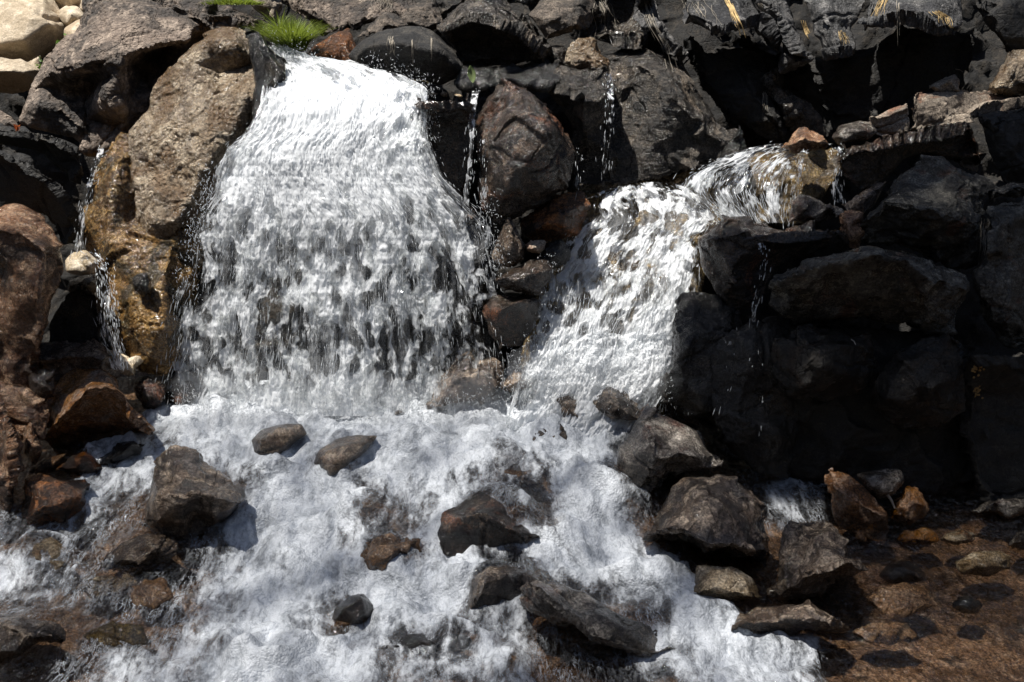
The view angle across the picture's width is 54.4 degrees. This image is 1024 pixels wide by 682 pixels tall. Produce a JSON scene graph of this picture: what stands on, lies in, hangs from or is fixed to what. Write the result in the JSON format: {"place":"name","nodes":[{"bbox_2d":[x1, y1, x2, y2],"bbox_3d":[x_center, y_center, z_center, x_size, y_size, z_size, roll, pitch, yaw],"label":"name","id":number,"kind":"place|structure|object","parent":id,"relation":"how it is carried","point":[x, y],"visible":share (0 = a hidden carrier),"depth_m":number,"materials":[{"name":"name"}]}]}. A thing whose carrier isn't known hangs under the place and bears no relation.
{"place":"outdoors","nodes":[
{"label":"outdoors","id":0,"kind":"place"},
{"bbox_2d":[144,43,522,420],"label":"waterfall","id":1,"kind":"structure","parent":0,"point":[344,149],"depth_m":5.04,"materials":[{"name":"white"}]},
{"bbox_2d":[175,30,559,353],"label":"spray drops","id":2,"kind":"object","parent":1,"relation":"on","point":[409,123],"visible":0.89,"depth_m":5.05,"materials":[{"name":"white liquid"}]},
{"bbox_2d":[0,366,1023,681],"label":"stream","id":3,"kind":"structure","parent":0,"point":[290,518],"depth_m":4.31,"materials":[{"name":"liquid"}]},
{"bbox_2d":[23,422,41,463],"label":"rock","id":4,"kind":"object","parent":3,"relation":"on","point":[32,449],"visible":0.99,"depth_m":4.66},
{"bbox_2d":[0,614,65,663],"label":"rock","id":5,"kind":"object","parent":3,"relation":"in","point":[20,635],"visible":1,"depth_m":3.75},
{"bbox_2d":[21,474,89,525],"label":"rock","id":6,"kind":"object","parent":3,"relation":"in","point":[50,499],"visible":1,"depth_m":4.44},
{"bbox_2d":[56,451,101,474],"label":"rock","id":7,"kind":"object","parent":3,"relation":"on","point":[84,462],"visible":1,"depth_m":4.70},
{"bbox_2d":[74,573,137,597],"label":"rock","id":8,"kind":"object","parent":3,"relation":"in","point":[94,580],"visible":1,"depth_m":4.16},
{"bbox_2d":[83,621,151,652],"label":"rock","id":9,"kind":"object","parent":3,"relation":"in","point":[112,634],"visible":0.97,"depth_m":3.88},
{"bbox_2d":[98,441,144,464],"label":"rock","id":10,"kind":"object","parent":3,"relation":"in","point":[120,451],"visible":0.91,"depth_m":4.76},
{"bbox_2d":[133,376,165,408],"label":"rock","id":11,"kind":"object","parent":3,"relation":"on","point":[149,392],"visible":0.99,"depth_m":5.12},
{"bbox_2d":[127,577,172,611],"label":"rock","id":12,"kind":"object","parent":3,"relation":"in","point":[155,594],"visible":1,"depth_m":4.10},
{"bbox_2d":[165,381,199,404],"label":"rock","id":13,"kind":"object","parent":3,"relation":"on","point":[169,397],"visible":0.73,"depth_m":5.22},
{"bbox_2d":[252,424,306,454],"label":"rock","id":14,"kind":"object","parent":3,"relation":"in","point":[279,438],"visible":0.93,"depth_m":4.81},
{"bbox_2d":[166,375,522,428],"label":"splash drops","id":15,"kind":"object","parent":3,"relation":"on","point":[340,401],"visible":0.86,"depth_m":5.10,"materials":[{"name":"white liquid"}]},
{"bbox_2d":[314,435,376,475],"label":"rock","id":16,"kind":"object","parent":3,"relation":"in","point":[334,457],"visible":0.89,"depth_m":4.69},
{"bbox_2d":[332,594,373,624],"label":"rock","id":17,"kind":"object","parent":3,"relation":"on","point":[356,609],"visible":1,"depth_m":3.98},
{"bbox_2d":[354,507,391,531],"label":"rock","id":18,"kind":"object","parent":3,"relation":"in","point":[366,515],"visible":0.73,"depth_m":4.45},
{"bbox_2d":[390,634,476,656],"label":"rock","id":19,"kind":"object","parent":3,"relation":"in","point":[410,643],"visible":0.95,"depth_m":3.83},
{"bbox_2d":[426,352,505,409],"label":"rock","id":20,"kind":"object","parent":3,"relation":"on","point":[464,375],"visible":0.94,"depth_m":5.12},
{"bbox_2d":[453,263,490,347],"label":"rock","id":21,"kind":"object","parent":20,"relation":"on","point":[458,297],"visible":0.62,"depth_m":5.18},
{"bbox_2d":[482,294,540,348],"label":"rock","id":22,"kind":"object","parent":20,"relation":"on","point":[508,317],"visible":0.98,"depth_m":5.06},
{"bbox_2d":[493,258,552,295],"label":"rock","id":23,"kind":"object","parent":22,"relation":"on","point":[531,276],"visible":1,"depth_m":5.02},
{"bbox_2d":[491,217,524,266],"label":"rock","id":24,"kind":"object","parent":23,"relation":"on","point":[511,242],"visible":0.98,"depth_m":5.08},
{"bbox_2d":[475,78,575,224],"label":"boulder","id":25,"kind":"object","parent":24,"relation":"on","point":[527,151],"visible":0.99,"depth_m":4.99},
{"bbox_2d":[454,58,560,92],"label":"rock","id":26,"kind":"object","parent":25,"relation":"on","point":[540,77],"visible":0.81,"depth_m":5.28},
{"bbox_2d":[436,0,550,65],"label":"boulder","id":27,"kind":"object","parent":26,"relation":"on","point":[489,32],"visible":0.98,"depth_m":5.46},
{"bbox_2d":[539,239,570,265],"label":"rock","id":28,"kind":"object","parent":23,"relation":"on","point":[561,250],"visible":0.88,"depth_m":5.12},
{"bbox_2d":[464,565,538,617],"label":"rock","id":29,"kind":"object","parent":3,"relation":"in","point":[492,585],"visible":0.81,"depth_m":4.05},
{"bbox_2d":[502,331,672,449],"bbox_3d":[0.406,0.251,5.057,0.930,0.556,0.443,0,18,0],"label":"foam","id":30,"kind":"object","parent":3,"relation":"on","point":[597,422],"visible":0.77,"depth_m":5.07,"materials":[{"name":"white"}]},
{"bbox_2d":[490,324,688,415],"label":"splash drops","id":31,"kind":"object","parent":3,"relation":"on","point":[607,378],"visible":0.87,"depth_m":4.98,"materials":[{"name":"white liquid"}]},
{"bbox_2d":[506,182,720,412],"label":"waterfall","id":32,"kind":"structure","parent":3,"relation":"on","point":[657,316],"depth_m":5.20,"materials":[{"name":"white"}]},
{"bbox_2d":[593,386,639,420],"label":"rock","id":33,"kind":"object","parent":3,"relation":"on","point":[611,402],"visible":0.99,"depth_m":4.97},
{"bbox_2d":[657,291,742,427],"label":"rock","id":34,"kind":"object","parent":3,"relation":"on","point":[703,323],"visible":0.65,"depth_m":4.92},
{"bbox_2d":[698,215,848,313],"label":"boulder","id":35,"kind":"object","parent":34,"relation":"on","point":[733,257],"visible":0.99,"depth_m":4.91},
{"bbox_2d":[673,141,798,230],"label":"waterfall","id":36,"kind":"structure","parent":35,"relation":"on","point":[772,200],"depth_m":5.29,"materials":[{"name":"white"}]},
{"bbox_2d":[788,194,843,223],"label":"rock","id":37,"kind":"object","parent":35,"relation":"on","point":[804,208],"visible":0.97,"depth_m":5.08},
{"bbox_2d":[643,474,769,566],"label":"boulder","id":38,"kind":"object","parent":3,"relation":"in","point":[721,513],"visible":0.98,"depth_m":4.33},
{"bbox_2d":[694,565,761,602],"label":"rock","id":39,"kind":"object","parent":3,"relation":"on","point":[731,583],"visible":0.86,"depth_m":4.09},
{"bbox_2d":[710,317,799,478],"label":"rock","id":40,"kind":"object","parent":3,"relation":"on","point":[759,436],"visible":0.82,"depth_m":4.82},
{"bbox_2d":[731,599,849,635],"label":"rock","id":41,"kind":"object","parent":3,"relation":"in","point":[794,619],"visible":0.91,"depth_m":3.92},
{"bbox_2d":[824,468,888,544],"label":"rock","id":42,"kind":"object","parent":3,"relation":"on","point":[859,511],"visible":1,"depth_m":4.61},
{"bbox_2d":[857,468,904,498],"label":"rock","id":43,"kind":"object","parent":42,"relation":"on","point":[881,484],"visible":0.99,"depth_m":4.69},
{"bbox_2d":[853,622,916,644],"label":"rock","id":44,"kind":"object","parent":3,"relation":"in","point":[872,632],"visible":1,"depth_m":3.96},
{"bbox_2d":[866,582,937,618],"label":"rock","id":45,"kind":"object","parent":3,"relation":"in","point":[901,599],"visible":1,"depth_m":4.14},
{"bbox_2d":[879,560,926,583],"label":"rock","id":46,"kind":"object","parent":3,"relation":"in","point":[899,571],"visible":0.92,"depth_m":4.30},
{"bbox_2d":[891,486,928,523],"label":"rock","id":47,"kind":"object","parent":3,"relation":"on","point":[911,505],"visible":0.98,"depth_m":4.70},
{"bbox_2d":[897,527,938,545],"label":"rock","id":48,"kind":"object","parent":3,"relation":"on","point":[921,536],"visible":1,"depth_m":4.60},
{"bbox_2d":[955,551,1010,576],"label":"rock","id":49,"kind":"object","parent":3,"relation":"on","point":[986,563],"visible":1,"depth_m":4.37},
{"bbox_2d":[960,354,1023,502],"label":"rock","id":50,"kind":"object","parent":3,"relation":"in","point":[992,428],"visible":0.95,"depth_m":4.85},
{"bbox_2d":[972,196,1023,353],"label":"boulder","id":51,"kind":"object","parent":50,"relation":"on","point":[998,276],"visible":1,"depth_m":4.86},
{"bbox_2d":[971,498,1023,519],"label":"rock","id":52,"kind":"object","parent":3,"relation":"on","point":[1005,509],"visible":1,"depth_m":4.76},
{"bbox_2d":[0,371,1023,681],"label":"stream bed","id":53,"kind":"object","parent":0,"point":[70,651],"visible":0.17,"depth_m":4.33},
{"bbox_2d":[0,398,25,535],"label":"rock","id":54,"kind":"object","parent":53,"relation":"on","point":[12,467],"visible":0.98,"depth_m":4.47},
{"bbox_2d":[0,381,49,440],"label":"rock","id":55,"kind":"object","parent":54,"relation":"on","point":[24,406],"visible":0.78,"depth_m":4.71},
{"bbox_2d":[0,203,63,388],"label":"rock","id":56,"kind":"object","parent":55,"relation":"on","point":[31,264],"visible":0.97,"depth_m":4.71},
{"bbox_2d":[28,368,55,401],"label":"rock","id":57,"kind":"object","parent":55,"relation":"on","point":[41,383],"visible":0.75,"depth_m":4.78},
{"bbox_2d":[21,537,66,575],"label":"rock","id":58,"kind":"object","parent":53,"relation":"on","point":[54,559],"visible":0.89,"depth_m":4.25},
{"bbox_2d":[44,368,154,460],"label":"boulder","id":59,"kind":"object","parent":53,"relation":"on","point":[85,406],"visible":0.9,"depth_m":4.83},
{"bbox_2d":[37,339,121,381],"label":"rock","id":60,"kind":"object","parent":59,"relation":"on","point":[62,357],"visible":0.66,"depth_m":5.04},
{"bbox_2d":[49,273,102,342],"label":"rock","id":61,"kind":"object","parent":60,"relation":"on","point":[75,314],"visible":0.92,"depth_m":5.17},
{"bbox_2d":[65,250,98,275],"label":"rock","id":62,"kind":"object","parent":61,"relation":"on","point":[75,264],"visible":0.93,"depth_m":5.14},
{"bbox_2d":[99,533,177,571],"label":"rock","id":63,"kind":"object","parent":53,"relation":"on","point":[147,549],"visible":0.94,"depth_m":4.25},
{"bbox_2d":[141,444,244,538],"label":"boulder","id":64,"kind":"object","parent":53,"relation":"on","point":[192,492],"visible":0.99,"depth_m":4.40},
{"bbox_2d":[164,95,503,387],"bbox_3d":[-0.965,-0.563,5.621,1.910,1.849,0.855,0,18,0],"label":"cliff rock","id":65,"kind":"object","parent":53,"relation":"on","point":[426,339],"visible":0.2,"depth_m":5.44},
{"bbox_2d":[82,132,220,375],"bbox_3d":[-1.954,-0.511,5.452,0.690,1.213,1.159,-12,22,-33],"label":"rock","id":66,"kind":"object","parent":65,"relation":"on","point":[122,242],"visible":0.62,"depth_m":5.19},
{"bbox_2d":[0,123,83,184],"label":"rock slab","id":67,"kind":"object","parent":66,"relation":"on","point":[63,155],"visible":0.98,"depth_m":5.28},
{"bbox_2d":[0,150,85,244],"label":"rock slab","id":68,"kind":"object","parent":66,"relation":"on","point":[24,181],"visible":0.89,"depth_m":5.17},
{"bbox_2d":[76,250,127,370],"bbox_3d":[-2.042,-0.162,4.992,0.141,0.556,0.449,-12,22,-33],"label":"trickle","id":69,"kind":"object","parent":66,"relation":"on","point":[118,363],"visible":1,"depth_m":4.93,"materials":[{"name":"white"}]},
{"bbox_2d":[19,0,210,156],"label":"boulder","id":70,"kind":"object","parent":66,"relation":"on","point":[105,66],"visible":0.91,"depth_m":5.53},
{"bbox_2d":[155,0,272,39],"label":"rock slab","id":71,"kind":"object","parent":70,"relation":"on","point":[213,16],"visible":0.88,"depth_m":5.63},
{"bbox_2d":[128,26,254,238],"bbox_3d":[-1.758,-1.161,5.472,0.824,1.080,0.903,14,23,36],"label":"rock","id":72,"kind":"object","parent":66,"relation":"on","point":[199,111],"visible":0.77,"depth_m":5.23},
{"bbox_2d":[245,30,287,132],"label":"rock","id":73,"kind":"object","parent":65,"relation":"on","point":[267,62],"visible":0.72,"depth_m":5.18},
{"bbox_2d":[243,12,329,50],"bbox_3d":[-1.208,-1.671,5.372,0.530,0.201,0.511,13,22,35],"label":"grass tuft","id":74,"kind":"object","parent":73,"relation":"on","point":[290,38],"visible":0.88,"depth_m":5.36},
{"bbox_2d":[308,28,366,71],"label":"rock","id":75,"kind":"object","parent":65,"relation":"on","point":[339,45],"visible":0.6,"depth_m":5.47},
{"bbox_2d":[349,26,462,84],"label":"rock","id":76,"kind":"object","parent":65,"relation":"on","point":[444,65],"visible":0.89,"depth_m":5.25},
{"bbox_2d":[414,92,474,230],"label":"rock","id":77,"kind":"object","parent":65,"relation":"on","point":[454,143],"visible":0.84,"depth_m":5.16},
{"bbox_2d":[360,533,421,570],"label":"rock","id":78,"kind":"object","parent":53,"relation":"on","point":[379,552],"visible":0.92,"depth_m":4.25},
{"bbox_2d":[437,491,539,556],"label":"boulder","id":79,"kind":"object","parent":53,"relation":"on","point":[479,520],"visible":0.97,"depth_m":4.31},
{"bbox_2d":[486,452,542,488],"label":"rock","id":80,"kind":"object","parent":53,"relation":"on","point":[513,467],"visible":0.83,"depth_m":4.67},
{"bbox_2d":[519,574,674,656],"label":"boulder","id":81,"kind":"object","parent":53,"relation":"on","point":[592,619],"visible":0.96,"depth_m":3.82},
{"bbox_2d":[617,404,723,495],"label":"boulder","id":82,"kind":"object","parent":53,"relation":"on","point":[655,449],"visible":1,"depth_m":4.62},
{"bbox_2d":[517,148,839,414],"bbox_3d":[0.873,-0.417,5.782,1.989,1.354,1.028,-12,21,-32],"label":"cliff rock","id":83,"kind":"object","parent":53,"relation":"on","point":[817,175],"visible":0.32,"depth_m":5.60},
{"bbox_2d":[520,191,590,242],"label":"rock","id":84,"kind":"object","parent":83,"relation":"on","point":[556,216],"visible":0.9,"depth_m":5.19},
{"bbox_2d":[605,46,738,185],"bbox_3d":[0.896,-1.347,5.844,0.826,0.751,0.931,0,18,0],"label":"cliff rock","id":85,"kind":"object","parent":83,"relation":"on","point":[664,123],"visible":0.86,"depth_m":5.51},
{"bbox_2d":[548,65,620,192],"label":"rock","id":86,"kind":"object","parent":85,"relation":"on","point":[579,97],"visible":0.91,"depth_m":5.35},
{"bbox_2d":[520,13,570,67],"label":"rock","id":87,"kind":"object","parent":86,"relation":"on","point":[558,53],"visible":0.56,"depth_m":5.50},
{"bbox_2d":[529,0,596,38],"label":"rock","id":88,"kind":"object","parent":87,"relation":"on","point":[552,18],"visible":0.98,"depth_m":5.56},
{"bbox_2d":[565,37,609,70],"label":"rock","id":89,"kind":"object","parent":86,"relation":"on","point":[583,53],"visible":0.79,"depth_m":5.39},
{"bbox_2d":[586,0,675,57],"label":"rock","id":90,"kind":"object","parent":85,"relation":"on","point":[628,32],"visible":0.64,"depth_m":5.72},
{"bbox_2d":[632,0,691,64],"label":"rock","id":91,"kind":"object","parent":85,"relation":"on","point":[679,51],"visible":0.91,"depth_m":5.61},
{"bbox_2d":[707,125,749,172],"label":"rock","id":92,"kind":"object","parent":83,"relation":"on","point":[736,144],"visible":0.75,"depth_m":5.48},
{"bbox_2d":[683,36,792,145],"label":"cliff rock","id":93,"kind":"object","parent":83,"relation":"on","point":[731,85],"visible":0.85,"depth_m":5.76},
{"bbox_2d":[682,0,782,52],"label":"cliff rock","id":94,"kind":"object","parent":93,"relation":"on","point":[763,24],"visible":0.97,"depth_m":5.50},
{"bbox_2d":[760,67,826,135],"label":"rock","id":95,"kind":"object","parent":93,"relation":"on","point":[797,112],"visible":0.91,"depth_m":5.68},
{"bbox_2d":[781,127,828,153],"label":"rock","id":96,"kind":"object","parent":83,"relation":"on","point":[804,138],"visible":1,"depth_m":5.35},
{"bbox_2d":[766,520,868,600],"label":"boulder","id":97,"kind":"object","parent":53,"relation":"on","point":[815,559],"visible":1,"depth_m":4.18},
{"bbox_2d":[762,316,974,505],"bbox_3d":[1.850,0.329,5.247,1.256,1.079,0.829,0,18,0],"label":"cliff rock","id":98,"kind":"object","parent":53,"relation":"on","point":[853,435],"visible":0.37,"depth_m":4.93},
{"bbox_2d":[771,323,877,401],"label":"boulder","id":99,"kind":"object","parent":98,"relation":"on","point":[810,361],"visible":1,"depth_m":4.64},
{"bbox_2d":[768,246,969,336],"bbox_3d":[1.721,-0.263,4.898,1.044,0.544,0.894,0,18,0],"label":"boulder","id":100,"kind":"object","parent":98,"relation":"on","point":[887,287],"visible":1,"depth_m":4.63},
{"bbox_2d":[839,210,864,248],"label":"rock","id":101,"kind":"object","parent":100,"relation":"on","point":[850,221],"visible":0.92,"depth_m":4.99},
{"bbox_2d":[860,155,994,269],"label":"boulder","id":102,"kind":"object","parent":100,"relation":"on","point":[930,207],"visible":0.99,"depth_m":4.95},
{"bbox_2d":[842,181,886,215],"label":"rock","id":103,"kind":"object","parent":102,"relation":"on","point":[864,201],"visible":0.92,"depth_m":5.13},
{"bbox_2d":[871,334,968,429],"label":"boulder","id":104,"kind":"object","parent":98,"relation":"on","point":[919,384],"visible":1,"depth_m":4.65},
{"bbox_2d":[0,0,1023,459],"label":"hillside","id":105,"kind":"structure","parent":0,"point":[988,60],"depth_m":6.46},
{"bbox_2d":[0,56,40,93],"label":"boulder","id":106,"kind":"object","parent":105,"relation":"on","point":[17,75],"visible":0.88,"depth_m":6.21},
{"bbox_2d":[0,0,65,61],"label":"boulder","id":107,"kind":"object","parent":105,"relation":"on","point":[31,30],"visible":0.82,"depth_m":6.52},
{"bbox_2d":[281,0,415,36],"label":"cliff rock","id":108,"kind":"object","parent":105,"relation":"on","point":[338,15],"visible":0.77,"depth_m":5.91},
{"bbox_2d":[357,12,407,37],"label":"rock","id":109,"kind":"object","parent":108,"relation":"on","point":[385,20],"visible":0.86,"depth_m":5.67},
{"bbox_2d":[401,0,442,30],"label":"rock","id":110,"kind":"object","parent":108,"relation":"on","point":[425,14],"visible":0.86,"depth_m":5.79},
{"bbox_2d":[739,25,973,143],"bbox_3d":[2.053,-1.588,6.117,1.414,0.686,0.650,0,18,0],"label":"cliff rock","id":111,"kind":"object","parent":105,"relation":"on","point":[893,70],"visible":0.65,"depth_m":5.89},
{"bbox_2d":[753,0,811,57],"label":"cliff rock","id":112,"kind":"object","parent":111,"relation":"on","point":[779,12],"visible":0.88,"depth_m":5.51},
{"bbox_2d":[803,0,865,60],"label":"cliff rock","id":113,"kind":"object","parent":111,"relation":"on","point":[830,19],"visible":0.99,"depth_m":5.58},
{"bbox_2d":[856,0,962,36],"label":"cliff rock","id":114,"kind":"object","parent":111,"relation":"on","point":[916,14],"visible":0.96,"depth_m":5.42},
{"bbox_2d":[837,121,985,190],"bbox_3d":[2.184,-1.039,5.521,0.836,0.380,0.459,0,18,0],"label":"rock slab","id":115,"kind":"object","parent":105,"relation":"attached to","point":[865,166],"visible":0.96,"depth_m":5.38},
{"bbox_2d":[832,121,877,145],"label":"rock","id":116,"kind":"object","parent":115,"relation":"on","point":[853,131],"visible":0.99,"depth_m":5.36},
{"bbox_2d":[869,104,909,135],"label":"rock","id":117,"kind":"object","parent":115,"relation":"on","point":[893,120],"visible":0.98,"depth_m":5.40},
{"bbox_2d":[910,90,1023,131],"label":"rock slab","id":118,"kind":"object","parent":115,"relation":"on","point":[941,108],"visible":0.96,"depth_m":5.50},
{"bbox_2d":[988,49,1023,96],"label":"rock","id":119,"kind":"object","parent":118,"relation":"on","point":[1008,80],"visible":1,"depth_m":5.50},
{"bbox_2d":[976,0,1023,52],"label":"rock","id":120,"kind":"object","parent":119,"relation":"on","point":[1003,20],"visible":0.99,"depth_m":5.61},
{"bbox_2d":[971,107,1023,183],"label":"rock","id":121,"kind":"object","parent":115,"relation":"on","point":[1004,134],"visible":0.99,"depth_m":5.26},
{"bbox_2d":[41,50,1004,346],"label":"ground","id":122,"kind":"structure","parent":0,"point":[791,264],"depth_m":6.42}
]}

